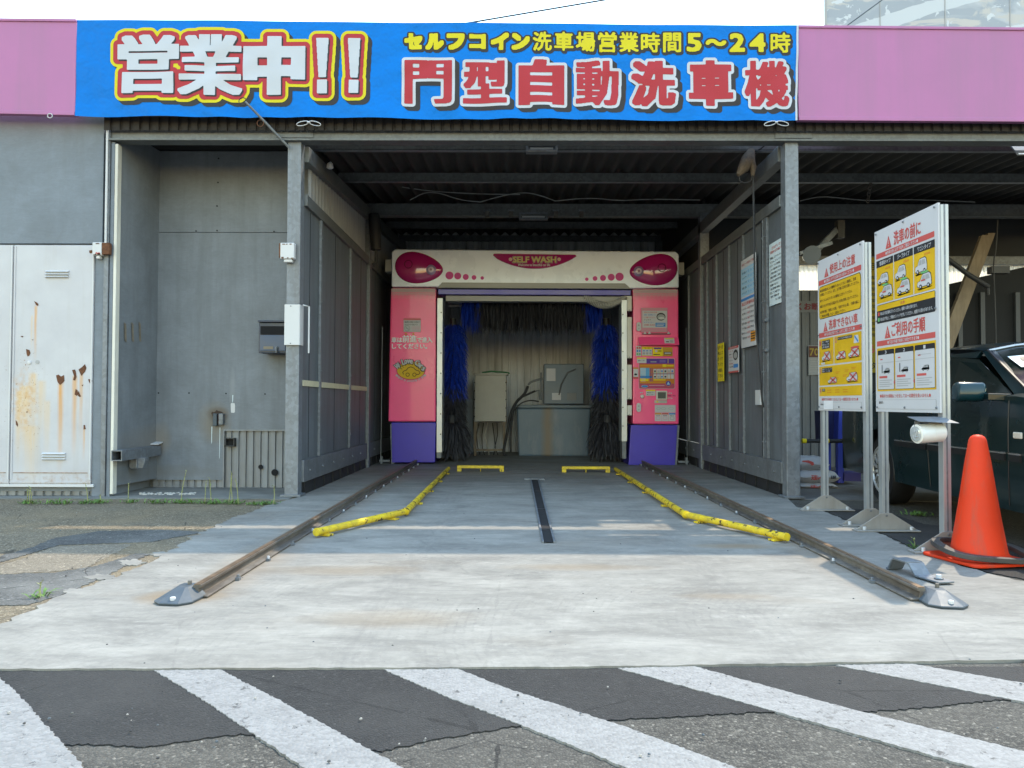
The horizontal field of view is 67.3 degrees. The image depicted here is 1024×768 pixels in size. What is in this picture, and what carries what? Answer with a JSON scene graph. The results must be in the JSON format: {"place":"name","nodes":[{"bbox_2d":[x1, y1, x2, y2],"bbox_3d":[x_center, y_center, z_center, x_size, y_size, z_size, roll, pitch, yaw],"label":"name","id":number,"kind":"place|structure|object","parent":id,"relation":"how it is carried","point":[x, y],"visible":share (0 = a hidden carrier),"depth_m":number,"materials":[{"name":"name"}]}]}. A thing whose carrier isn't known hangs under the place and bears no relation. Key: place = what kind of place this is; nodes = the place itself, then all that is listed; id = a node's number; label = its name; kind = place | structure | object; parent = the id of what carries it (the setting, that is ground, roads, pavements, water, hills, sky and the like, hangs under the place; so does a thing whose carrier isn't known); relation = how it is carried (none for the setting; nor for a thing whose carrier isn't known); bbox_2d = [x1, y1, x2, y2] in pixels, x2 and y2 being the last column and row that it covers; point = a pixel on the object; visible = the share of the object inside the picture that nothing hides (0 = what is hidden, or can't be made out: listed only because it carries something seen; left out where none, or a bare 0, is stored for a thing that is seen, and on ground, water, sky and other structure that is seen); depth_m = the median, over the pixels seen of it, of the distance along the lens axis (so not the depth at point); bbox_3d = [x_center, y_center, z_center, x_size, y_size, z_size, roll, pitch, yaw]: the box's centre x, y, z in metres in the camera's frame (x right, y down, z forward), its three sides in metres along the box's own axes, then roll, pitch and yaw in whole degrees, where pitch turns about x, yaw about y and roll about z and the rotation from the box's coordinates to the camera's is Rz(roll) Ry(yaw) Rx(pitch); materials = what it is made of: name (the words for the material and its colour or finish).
{"place":"outdoors","nodes":[
{"label":"outdoors","id":0,"kind":"place"},
{"bbox_2d":[0,486,292,499],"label":"wall apron","id":1,"kind":"object","parent":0,"point":[267,493],"depth_m":7.18,"materials":[{"name":"concrete"}]},
{"bbox_2d":[139,492,195,494],"bbox_3d":[-3.251,1.031,7.257,0.572,0.014,0.180,0,-1,0],"label":"rubble","id":2,"kind":"object","parent":1,"relation":"on","point":[160,493],"visible":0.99,"depth_m":7.23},
{"bbox_2d":[0,489,314,623],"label":"pavement","id":3,"kind":"structure","parent":0,"point":[44,522],"depth_m":5.67,"materials":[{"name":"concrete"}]},
{"bbox_2d":[18,486,41,503],"bbox_3d":[-4.132,0.946,6.574,0.234,0.155,0.152,0,-1,0],"label":"weed","id":4,"kind":"object","parent":3,"relation":"on","point":[27,501],"visible":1,"depth_m":6.58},
{"bbox_2d":[35,498,73,504],"bbox_3d":[-3.901,1.002,6.586,0.343,0.045,0.229,0,-1,0],"label":"weed","id":5,"kind":"object","parent":3,"relation":"on","point":[55,502],"visible":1,"depth_m":6.58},
{"bbox_2d":[0,544,131,573],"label":"asphalt patch","id":6,"kind":"object","parent":3,"relation":"on","point":[59,558],"visible":0.95,"depth_m":4.26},
{"bbox_2d":[62,588,81,592],"bbox_3d":[-2.010,0.957,3.541,0.143,0.011,0.086,0,-2,23],"label":"cement spill","id":7,"kind":"object","parent":3,"relation":"on","point":[69,590],"visible":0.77,"depth_m":3.54,"materials":[{"name":"concrete"}]},
{"bbox_2d":[0,553,148,605],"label":"asphalt patch","id":8,"kind":"object","parent":3,"relation":"on","point":[13,587],"visible":0.94,"depth_m":3.73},
{"bbox_2d":[21,580,56,598],"bbox_3d":[-2.095,0.912,3.467,0.134,0.080,0.181,0,-1,18],"label":"weed","id":9,"kind":"object","parent":8,"relation":"on","point":[39,594],"visible":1,"depth_m":3.43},
{"bbox_2d":[86,494,110,503],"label":"weed","id":10,"kind":"object","parent":3,"relation":"on","point":[97,501],"visible":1,"depth_m":6.63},
{"bbox_2d":[0,530,198,562],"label":"asphalt patch","id":11,"kind":"object","parent":3,"relation":"on","point":[123,536],"visible":0.98,"depth_m":4.91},
{"bbox_2d":[84,573,115,580],"bbox_3d":[-2.036,0.964,3.822,0.185,0.011,0.115,0,-1,19],"label":"cement spill","id":12,"kind":"object","parent":3,"relation":"on","point":[99,577],"visible":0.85,"depth_m":3.81,"materials":[{"name":"concrete"}]},
{"bbox_2d":[120,482,139,502],"bbox_3d":[-3.336,0.936,6.666,0.189,0.184,0.149,1,-2,-22],"label":"weed","id":13,"kind":"object","parent":3,"relation":"on","point":[130,501],"visible":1,"depth_m":6.66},
{"bbox_2d":[119,559,146,565],"bbox_3d":[-2.062,0.973,4.177,0.120,0.011,0.203,1,-2,-43],"label":"cement spill","id":14,"kind":"object","parent":3,"relation":"on","point":[134,562],"visible":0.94,"depth_m":4.17,"materials":[{"name":"concrete"}]},
{"bbox_2d":[144,498,168,503],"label":"weed","id":15,"kind":"object","parent":3,"relation":"on","point":[157,501],"visible":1,"depth_m":6.63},
{"bbox_2d":[149,551,165,556],"bbox_3d":[-1.994,0.979,4.407,0.212,0.010,0.132,-1,-2,33],"label":"cement spill","id":16,"kind":"object","parent":3,"relation":"on","point":[156,554],"visible":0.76,"depth_m":4.39,"materials":[{"name":"concrete"}]},
{"bbox_2d":[168,470,199,503],"bbox_3d":[-2.839,0.887,6.660,0.267,0.286,0.201,0,-1,15],"label":"weed","id":17,"kind":"object","parent":3,"relation":"on","point":[179,501],"visible":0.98,"depth_m":6.65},
{"bbox_2d":[191,477,229,504],"bbox_3d":[-2.578,0.916,6.621,0.346,0.226,0.173,0,-1,0],"label":"weed","id":18,"kind":"object","parent":3,"relation":"on","point":[210,501],"visible":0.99,"depth_m":6.61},
{"bbox_2d":[222,471,245,504],"bbox_3d":[-2.393,0.891,6.632,0.225,0.278,0.162,1,-2,-39],"label":"weed","id":19,"kind":"object","parent":3,"relation":"on","point":[232,501],"visible":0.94,"depth_m":6.63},
{"bbox_2d":[235,478,277,505],"bbox_3d":[-2.163,0.912,6.550,0.400,0.230,0.198,1,-1,-13],"label":"weed","id":20,"kind":"object","parent":3,"relation":"on","point":[264,502],"visible":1,"depth_m":6.55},
{"bbox_2d":[0,0,823,24],"label":"sky","id":21,"kind":"structure","parent":0,"point":[633,12],"materials":[{"name":"white"}]},
{"bbox_2d":[471,0,605,21],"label":"power cable","id":22,"kind":"object","parent":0,"point":[538,11],"visible":0.24,"depth_m":9.61,"materials":[{"name":"metal"}]},
{"bbox_2d":[65,457,1023,767],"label":"ground","id":23,"kind":"structure","parent":0,"point":[753,741],"depth_m":1.98,"materials":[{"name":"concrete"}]},
{"bbox_2d":[0,679,82,767],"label":"road marking","id":24,"kind":"object","parent":23,"relation":"on","point":[33,742],"visible":1,"depth_m":1.98,"materials":[{"name":"paint"}]},
{"bbox_2d":[0,18,315,495],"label":"storage shed","id":25,"kind":"structure","parent":23,"relation":"on","point":[189,274],"depth_m":7.30,"materials":[{"name":"grey metal"}]},
{"bbox_2d":[0,245,13,483],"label":"door","id":26,"kind":"structure","parent":25,"relation":"in","point":[6,251],"depth_m":7.11,"materials":[{"name":"white paint"}]},
{"bbox_2d":[9,245,94,483],"bbox_3d":[-4.248,-0.183,7.123,0.750,2.213,0.068,0,-1,0],"label":"door","id":27,"kind":"structure","parent":25,"relation":"in","point":[54,293],"depth_m":7.11,"materials":[{"name":"white paint"}]},
{"bbox_2d":[92,242,111,259],"bbox_3d":[-3.784,-1.229,7.101,0.156,0.151,0.061,0,-1,0],"label":"junction box","id":28,"kind":"object","parent":25,"relation":"attached to","point":[103,249],"visible":1,"depth_m":7.08,"materials":[{"name":"white paint"}]},
{"bbox_2d":[124,322,140,341],"bbox_3d":[-3.673,-0.504,7.384,0.004,0.226,0.420,0,-1,4],"label":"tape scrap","id":29,"kind":"object","parent":25,"relation":"attached to","point":[132,332],"visible":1,"depth_m":7.45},
{"bbox_2d":[111,442,162,468],"bbox_3d":[-3.579,0.695,7.425,0.170,0.233,0.842,0,-1,0],"label":"steel channel","id":30,"kind":"object","parent":25,"relation":"attached to","point":[137,457],"visible":1,"depth_m":7.32,"materials":[{"name":"grey metal"}]},
{"bbox_2d":[211,395,232,457],"bbox_3d":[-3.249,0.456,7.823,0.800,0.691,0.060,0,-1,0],"label":"cut bracket","id":31,"kind":"object","parent":25,"relation":"attached to","point":[219,417],"visible":0.98,"depth_m":7.81,"materials":[{"name":"metal"}]},
{"bbox_2d":[225,438,235,446],"bbox_3d":[-2.866,0.593,7.832,0.096,0.087,0.058,0,-1,0],"label":"duct mouth","id":32,"kind":"object","parent":25,"relation":"attached to","point":[230,442],"visible":1,"depth_m":7.83},
{"bbox_2d":[258,320,285,353],"bbox_3d":[-2.380,-0.468,7.724,0.284,0.325,0.245,0,-1,0],"label":"letter box","id":33,"kind":"object","parent":25,"relation":"attached to","point":[271,336],"visible":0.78,"depth_m":7.63,"materials":[{"name":"grey metal"}]},
{"bbox_2d":[260,335,285,352],"bbox_3d":[-2.377,-0.398,7.621,0.256,0.178,0.044,0,-1,0],"label":"door","id":34,"kind":"structure","parent":33,"relation":"in","point":[267,342],"depth_m":7.63,"materials":[{"name":"grey metal"}]},
{"bbox_2d":[154,669,402,767],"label":"road marking","id":35,"kind":"object","parent":23,"relation":"on","point":[300,739],"visible":1,"depth_m":2.09,"materials":[{"name":"paint"}]},
{"bbox_2d":[0,452,1023,670],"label":"concrete slab","id":36,"kind":"structure","parent":23,"relation":"on","point":[418,586],"depth_m":3.51,"materials":[{"name":"concrete"}]},
{"bbox_2d":[154,460,422,605],"bbox_3d":[-1.411,1.036,8.426,0.216,0.073,10.317,0,-1,0],"label":"machine rail","id":37,"kind":"object","parent":36,"relation":"on","point":[189,592],"visible":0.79,"depth_m":4.20,"materials":[{"name":"metal"}]},
{"bbox_2d":[313,467,449,536],"bbox_3d":[-0.852,1.013,7.316,0.410,0.065,4.847,0,-1,5],"label":"wheel guide","id":38,"kind":"object","parent":36,"relation":"on","point":[329,529],"visible":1,"depth_m":5.56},
{"bbox_2d":[464,399,473,453],"bbox_3d":[-0.743,0.718,13.000,0.182,0.929,0.020,0,-1,0],"label":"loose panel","id":39,"kind":"object","parent":36,"relation":"on","point":[470,408],"visible":0.47,"depth_m":12.99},
{"bbox_2d":[457,465,503,471],"bbox_3d":[-0.398,1.070,9.752,0.594,0.076,0.070,0,-1,0],"label":"wheel stop","id":40,"kind":"object","parent":36,"relation":"on","point":[460,467],"visible":1,"depth_m":9.72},
{"bbox_2d":[474,373,507,455],"bbox_3d":[-0.353,0.518,12.873,0.573,1.390,0.420,0,-1,0],"label":"control cabinet","id":41,"kind":"object","parent":36,"relation":"on","point":[490,391],"visible":0.98,"depth_m":12.70,"materials":[{"name":"beige metal"}]},
{"bbox_2d":[477,423,497,454],"bbox_3d":[-0.412,0.914,12.784,0.375,0.536,0.016,0,-1,0],"label":"cable","id":42,"kind":"object","parent":41,"relation":"hanging from","point":[485,438],"visible":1,"depth_m":12.78,"materials":[{"name":"black rubber"}]},
{"bbox_2d":[502,386,528,455],"bbox_3d":[0.064,0.608,12.629,0.437,1.167,0.045,0,-1,0],"label":"hose","id":43,"kind":"object","parent":41,"relation":"hanging from","point":[508,425],"visible":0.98,"depth_m":12.61,"materials":[{"name":"black rubber"}]},
{"bbox_2d":[7,512,1021,762],"bbox_3d":[-0.684,0.994,5.189,6.865,0.005,6.660,0,-1,0],"label":"grit","id":44,"kind":"object","parent":36,"relation":"on","point":[425,738],"visible":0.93,"depth_m":2.14,"materials":[{"name":"gravel"}]},
{"bbox_2d":[379,249,688,464],"bbox_3d":[0.319,-0.348,11.597,4.390,3.107,1.628,0,-1,0],"label":"wash machine","id":45,"kind":"object","parent":36,"relation":"on","point":[512,291],"visible":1,"depth_m":10.93,"materials":[{"name":"pink metal"}]},
{"bbox_2d":[524,478,554,542],"bbox_3d":[0.244,1.028,6.779,0.228,0.014,4.018,0,-1,0],"label":"floor drain","id":46,"kind":"object","parent":36,"relation":"on","point":[546,530],"visible":1,"depth_m":6.07,"materials":[{"name":"metal"}]},
{"bbox_2d":[515,405,592,455],"bbox_3d":[0.692,0.780,13.081,1.284,0.852,0.860,0,-1,0],"label":"water tank","id":47,"kind":"object","parent":36,"relation":"on","point":[552,430],"visible":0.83,"depth_m":12.68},
{"bbox_2d":[543,364,583,403],"bbox_3d":[0.868,0.004,13.004,0.666,0.669,0.432,0,-1,0],"label":"pump cabinet","id":48,"kind":"object","parent":47,"relation":"on","point":[563,383],"visible":1,"depth_m":12.82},
{"bbox_2d":[509,390,534,451],"bbox_3d":[0.170,0.607,12.598,0.425,1.016,0.034,0,-1,0],"label":"hose","id":49,"kind":"object","parent":48,"relation":"hanging from","point":[515,403],"visible":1,"depth_m":12.59,"materials":[{"name":"black rubber"}]},
{"bbox_2d":[527,372,542,399],"bbox_3d":[0.383,0.038,12.801,0.258,0.460,0.035,0,-1,0],"label":"water pipe","id":50,"kind":"object","parent":48,"relation":"attached to","point":[540,390],"visible":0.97,"depth_m":12.79,"materials":[{"name":"metal"}]},
{"bbox_2d":[104,25,1023,499],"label":"car wash shed","id":51,"kind":"object","parent":36,"relation":"on","point":[930,115],"visible":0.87,"depth_m":8.62,"materials":[{"name":"metal"}]},
{"bbox_2d":[238,97,288,147],"bbox_3d":[-2.256,-2.378,7.007,0.467,0.368,0.055,1,-2,-40],"label":"hook pole","id":52,"kind":"object","parent":51,"relation":"attached to","point":[268,126],"visible":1,"depth_m":6.99,"materials":[{"name":"metal"}]},
{"bbox_2d":[279,243,295,262],"bbox_3d":[-2.076,-1.211,7.107,0.141,0.179,0.061,0,-1,0],"label":"junction box","id":53,"kind":"object","parent":51,"relation":"attached to","point":[287,252],"visible":1,"depth_m":7.08,"materials":[{"name":"white paint"}]},
{"bbox_2d":[284,304,309,352],"bbox_3d":[-1.995,-0.515,7.139,0.218,0.453,0.101,1,-2,-36],"label":"electrical box","id":54,"kind":"object","parent":51,"relation":"attached to","point":[293,322],"visible":1,"depth_m":7.10,"materials":[{"name":"white paint"}]},
{"bbox_2d":[326,156,332,168],"bbox_3d":[-1.864,-2.263,7.832,0.089,0.146,0.073,0,-1,0],"label":"lamp bulb","id":55,"kind":"object","parent":51,"relation":"hanging from","point":[329,165],"visible":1,"depth_m":7.81,"materials":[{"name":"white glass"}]},
{"bbox_2d":[369,213,380,265],"bbox_3d":[-1.829,-1.924,10.260,0.169,0.706,0.168,0,-1,0],"label":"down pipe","id":56,"kind":"object","parent":51,"relation":"attached to","point":[375,230],"visible":1,"depth_m":10.20,"materials":[{"name":"black metal"}]},
{"bbox_2d":[75,20,798,120],"bbox_3d":[-0.691,-2.858,6.990,6.584,0.931,0.057,0,-1,0],"label":"banner","id":57,"kind":"object","parent":51,"relation":"attached to","point":[287,69],"visible":1,"depth_m":6.99,"materials":[{"name":"blue"}]},
{"bbox_2d":[296,121,320,125],"bbox_3d":[-1.840,-2.359,6.958,0.227,0.047,0.027,0,-1,0],"label":"cord","id":58,"kind":"object","parent":57,"relation":"attached to","point":[308,122],"visible":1,"depth_m":6.96,"materials":[{"name":"fabric"}]},
{"bbox_2d":[764,121,788,125],"bbox_3d":[2.385,-2.351,6.936,0.227,0.047,0.027,0,-1,0],"label":"cord","id":59,"kind":"object","parent":57,"relation":"attached to","point":[776,122],"visible":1,"depth_m":6.93,"materials":[{"name":"fabric"}]},
{"bbox_2d":[410,192,479,201],"bbox_3d":[-0.870,-2.421,9.967,0.912,0.137,0.013,0,-1,0],"label":"cable","id":60,"kind":"object","parent":51,"relation":"attached to","point":[445,195],"visible":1,"depth_m":9.96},
{"bbox_2d":[402,187,519,194],"bbox_3d":[-0.707,-2.512,9.969,1.623,0.122,0.014,0,-1,0],"label":"cable","id":61,"kind":"object","parent":51,"relation":"attached to","point":[461,193],"visible":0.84,"depth_m":9.96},
{"bbox_2d":[480,192,554,201],"bbox_3d":[0.072,-2.417,9.963,0.976,0.134,0.013,0,-1,0],"label":"cable","id":62,"kind":"object","parent":51,"relation":"attached to","point":[518,193],"visible":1,"depth_m":9.96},
{"bbox_2d":[519,208,547,220],"bbox_3d":[0.290,-2.298,10.409,0.390,0.156,0.100,0,-1,0],"label":"flood light","id":63,"kind":"object","parent":51,"relation":"attached to","point":[533,218],"visible":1,"depth_m":10.36,"materials":[{"name":"metal"}]},
{"bbox_2d":[526,146,556,153],"bbox_3d":[0.286,-2.305,7.428,0.302,0.152,0.100,0,-1,0],"label":"flood light","id":64,"kind":"object","parent":51,"relation":"attached to","point":[541,149],"visible":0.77,"depth_m":7.39,"materials":[{"name":"metal"}]},
{"bbox_2d":[555,198,698,200],"bbox_3d":[1.494,-2.385,9.954,1.876,0.048,0.014,0,-1,0],"label":"cable","id":65,"kind":"object","parent":51,"relation":"attached to","point":[626,200],"visible":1,"depth_m":9.95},
{"bbox_2d":[718,343,723,381],"bbox_3d":[2.525,-0.262,9.303,0.008,0.459,0.273,0,-1,0],"label":"yellow notice","id":66,"kind":"object","parent":51,"relation":"attached to","point":[720,361],"visible":1,"depth_m":9.26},
{"bbox_2d":[728,345,738,372],"bbox_3d":[2.522,-0.279,8.751,0.008,0.300,0.402,0,-1,0],"label":"notice","id":67,"kind":"object","parent":51,"relation":"attached to","point":[733,359],"visible":1,"depth_m":8.73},
{"bbox_2d":[741,253,756,347],"bbox_3d":[2.520,-0.875,8.198,0.009,0.957,0.511,0,-1,0],"label":"price notice","id":68,"kind":"object","parent":51,"relation":"attached to","point":[748,335],"visible":1,"depth_m":8.22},
{"bbox_2d":[736,146,764,407],"bbox_3d":[2.399,-1.072,7.536,0.349,2.606,0.193,-1,-2,40],"label":"hose hanger","id":69,"kind":"object","parent":51,"relation":"hanging from","point":[747,162],"visible":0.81,"depth_m":7.56,"materials":[{"name":"grey metal"}]},
{"bbox_2d":[755,390,761,404],"bbox_3d":[2.517,0.138,7.855,0.014,0.154,0.176,0,-1,0],"label":"switch box","id":70,"kind":"object","parent":51,"relation":"attached to","point":[758,398],"visible":0.77,"depth_m":7.86,"materials":[{"name":"white paint"}]},
{"bbox_2d":[769,238,780,306],"bbox_3d":[2.540,-1.073,7.358,0.008,0.608,0.464,0,-1,0],"label":"wall notice","id":71,"kind":"object","parent":51,"relation":"attached to","point":[775,273],"depth_m":7.41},
{"bbox_2d":[799,301,817,312],"bbox_3d":[4.104,-1.075,10.702,0.334,0.160,0.010,0,-1,0],"label":"wall sign","id":72,"kind":"object","parent":51,"relation":"attached to","point":[808,306],"visible":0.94,"depth_m":10.70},
{"bbox_2d":[808,345,817,374],"bbox_3d":[4.201,-0.330,10.671,0.176,0.410,0.010,0,-1,0],"label":"poster","id":73,"kind":"object","parent":51,"relation":"attached to","point":[812,359],"visible":0.84,"depth_m":10.67,"materials":[{"name":"white paper"}]},
{"bbox_2d":[799,220,844,254],"bbox_3d":[3.665,-1.707,8.962,0.918,0.490,0.243,1,-2,-35],"label":"wash boom","id":74,"kind":"object","parent":51,"relation":"hanging from","point":[838,231],"visible":0.74,"depth_m":9.12,"materials":[{"name":"metal"}]},
{"bbox_2d":[802,245,820,263],"bbox_3d":[3.407,-1.470,8.769,0.209,0.208,0.128,0,-1,0],"label":"round lamp","id":75,"kind":"object","parent":74,"relation":"hanging from","point":[811,255],"visible":1,"depth_m":8.73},
{"bbox_2d":[801,439,842,442],"bbox_3d":[3.355,0.613,8.270,0.472,0.053,0.051,0,-1,0],"label":"barrier bar","id":76,"kind":"object","parent":51,"relation":"attached to","point":[818,440],"visible":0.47,"depth_m":8.25,"materials":[{"name":"black metal"}]},
{"bbox_2d":[871,257,875,372],"bbox_3d":[4.981,-0.958,10.665,0.214,1.599,0.013,0,-1,0],"label":"post","id":77,"kind":"object","parent":51,"relation":"attached to","point":[873,313],"visible":0.38,"depth_m":10.66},
{"bbox_2d":[800,196,974,201],"bbox_3d":[4.851,-2.386,9.937,2.257,0.078,0.013,0,-1,0],"label":"cable","id":78,"kind":"object","parent":51,"relation":"attached to","point":[888,199],"visible":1,"depth_m":9.93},
{"bbox_2d":[949,257,989,294],"bbox_3d":[5.503,-1.318,9.307,0.554,0.484,0.058,0,-1,0],"label":"spray arm","id":79,"kind":"object","parent":51,"relation":"attached to","point":[965,272],"visible":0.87,"depth_m":9.29},
{"bbox_2d":[949,267,1023,355],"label":"net screen","id":80,"kind":"object","parent":51,"relation":"attached to","point":[977,326],"visible":0.23,"depth_m":9.89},
{"bbox_2d":[987,220,1009,342],"bbox_3d":[5.854,-1.215,9.249,0.216,1.502,0.108,0,-1,0],"label":"hanging cable","id":81,"kind":"object","parent":51,"relation":"hanging from","point":[993,269],"visible":0.94,"depth_m":9.21,"materials":[{"name":"black rubber"}]},
{"bbox_2d":[1010,146,1023,154],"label":"flood light","id":82,"kind":"object","parent":51,"relation":"attached to","point":[1018,150],"visible":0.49,"depth_m":7.32,"materials":[{"name":"metal"}]},
{"bbox_2d":[562,466,609,472],"bbox_3d":[0.927,1.072,9.657,0.603,0.076,0.070,0,-1,0],"label":"wheel stop","id":83,"kind":"object","parent":36,"relation":"on","point":[606,468],"visible":1,"depth_m":9.62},
{"bbox_2d":[614,467,789,541],"bbox_3d":[1.345,1.018,7.253,0.389,0.065,4.975,0,-1,-5],"label":"wheel guide","id":84,"kind":"object","parent":36,"relation":"on","point":[772,534],"visible":1,"depth_m":5.49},
{"bbox_2d":[639,460,968,608],"bbox_3d":[1.879,1.045,8.409,0.228,0.073,10.317,0,-1,0],"label":"machine rail","id":85,"kind":"object","parent":36,"relation":"on","point":[936,596],"visible":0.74,"depth_m":4.18,"materials":[{"name":"metal"}]},
{"bbox_2d":[798,241,878,526],"bbox_3d":[2.566,-0.002,5.916,0.430,2.048,0.885,0,-1,0],"label":"sign board","id":86,"kind":"object","parent":36,"relation":"on","point":[844,334],"visible":0.98,"depth_m":5.82,"materials":[{"name":"metal"}]},
{"bbox_2d":[852,203,952,553],"bbox_3d":[2.561,-0.035,4.913,0.430,2.065,0.860,0,-1,0],"label":"sign board","id":87,"kind":"object","parent":36,"relation":"on","point":[912,335],"visible":0.98,"depth_m":4.84,"materials":[{"name":"metal"}]},
{"bbox_2d":[908,417,958,443],"bbox_3d":[2.445,0.269,4.477,0.232,0.155,0.153,0,-1,0],"label":"sensor lamp","id":88,"kind":"object","parent":87,"relation":"attached to","point":[933,429],"visible":1,"depth_m":4.44,"materials":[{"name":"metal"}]},
{"bbox_2d":[886,557,953,583],"bbox_3d":[2.050,0.934,3.878,0.090,0.068,0.370,0,-1,-12],"label":"stop bracket","id":89,"kind":"object","parent":36,"relation":"on","point":[918,568],"visible":0.99,"depth_m":3.87,"materials":[{"name":"metal"}]},
{"bbox_2d":[923,434,1023,568],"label":"traffic cone","id":90,"kind":"object","parent":36,"relation":"on","point":[978,528],"visible":0.88,"depth_m":4.23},
{"bbox_2d":[931,537,1023,564],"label":"cone weight","id":91,"kind":"object","parent":90,"relation":"on","point":[938,543],"visible":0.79,"depth_m":4.16,"materials":[{"name":"rubber"}]},
{"bbox_2d":[0,667,1023,752],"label":"asphalt strip","id":92,"kind":"object","parent":23,"relation":"on","point":[392,711],"visible":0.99,"depth_m":2.28,"materials":[{"name":"asphalt"}]},
{"bbox_2d":[384,668,734,767],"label":"road marking","id":93,"kind":"object","parent":23,"relation":"on","point":[616,745],"visible":1,"depth_m":2.09,"materials":[{"name":"paint"}]},
{"bbox_2d":[618,666,1023,767],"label":"road marking","id":94,"kind":"object","parent":23,"relation":"on","point":[958,750],"visible":1,"depth_m":2.12,"materials":[{"name":"paint"}]},
{"bbox_2d":[900,509,938,515],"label":"weed","id":95,"kind":"object","parent":23,"relation":"on","point":[914,512],"visible":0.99,"depth_m":6.05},
{"bbox_2d":[824,509,1023,579],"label":"asphalt patch","id":96,"kind":"object","parent":23,"relation":"on","point":[927,533],"visible":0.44,"depth_m":5.08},
{"bbox_2d":[836,664,1023,703],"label":"road marking","id":97,"kind":"object","parent":23,"relation":"on","point":[1012,691],"visible":1,"depth_m":2.44,"materials":[{"name":"paint"}]},
{"bbox_2d":[842,342,1023,513],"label":"parked car","id":98,"kind":"object","parent":23,"relation":"on","point":[987,396],"visible":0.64,"depth_m":5.33,"materials":[{"name":"green metal"}]},
{"bbox_2d":[848,0,881,24],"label":"power cable","id":99,"kind":"object","parent":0,"point":[864,12],"visible":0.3,"depth_m":14.94,"materials":[{"name":"metal"}]},
{"bbox_2d":[800,467,958,501],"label":"bay floor","id":100,"kind":"structure","parent":0,"point":[851,491],"depth_m":7.53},
{"bbox_2d":[814,411,860,482],"bbox_3d":[3.623,0.684,8.557,0.346,0.793,0.420,0,-1,0],"label":"blue rack","id":101,"kind":"object","parent":100,"relation":"on","point":[834,424],"visible":0.46,"depth_m":8.39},
{"bbox_2d":[949,235,989,338],"bbox_3d":[5.342,-0.371,9.615,1.266,2.989,0.060,0,-1,0],"label":"plank","id":102,"kind":"object","parent":100,"relation":"on","point":[966,282],"visible":0.36,"depth_m":9.61,"materials":[{"name":"brown wood"}]},
{"bbox_2d":[950,233,994,347],"bbox_3d":[5.440,-0.385,9.635,1.232,3.018,0.060,0,-1,0],"label":"plank","id":103,"kind":"object","parent":100,"relation":"on","point":[968,297],"visible":0.36,"depth_m":9.62,"materials":[{"name":"brown wood"}]},
{"bbox_3d":[3.186,1.106,8.149,0.450,0.041,0.420,0,-1,0],"label":"pallet","id":104,"kind":"object","parent":100,"relation":"on","visible":0},
{"bbox_2d":[800,482,837,487],"bbox_3d":[3.168,1.063,8.133,0.414,0.078,0.374,0,-1,0],"label":"cement bag","id":105,"kind":"object","parent":104,"relation":"on","point":[810,485],"visible":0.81,"depth_m":7.98,"materials":[{"name":"paper"}]},
{"bbox_2d":[800,470,840,482],"bbox_3d":[3.185,0.971,8.135,0.445,0.139,0.374,0,-1,0],"label":"cement bag","id":106,"kind":"object","parent":105,"relation":"on","point":[810,476],"visible":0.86,"depth_m":7.99,"materials":[{"name":"paper"}]},
{"bbox_2d":[800,455,829,469],"bbox_3d":[3.154,0.842,8.188,0.324,0.160,0.374,0,-1,0],"label":"cement bag","id":107,"kind":"object","parent":106,"relation":"on","point":[811,462],"visible":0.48,"depth_m":8.04,"materials":[{"name":"paper"}]},
{"bbox_2d":[824,0,1023,26],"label":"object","id":108,"kind":"structure","parent":0,"point":[979,13],"depth_m":15.75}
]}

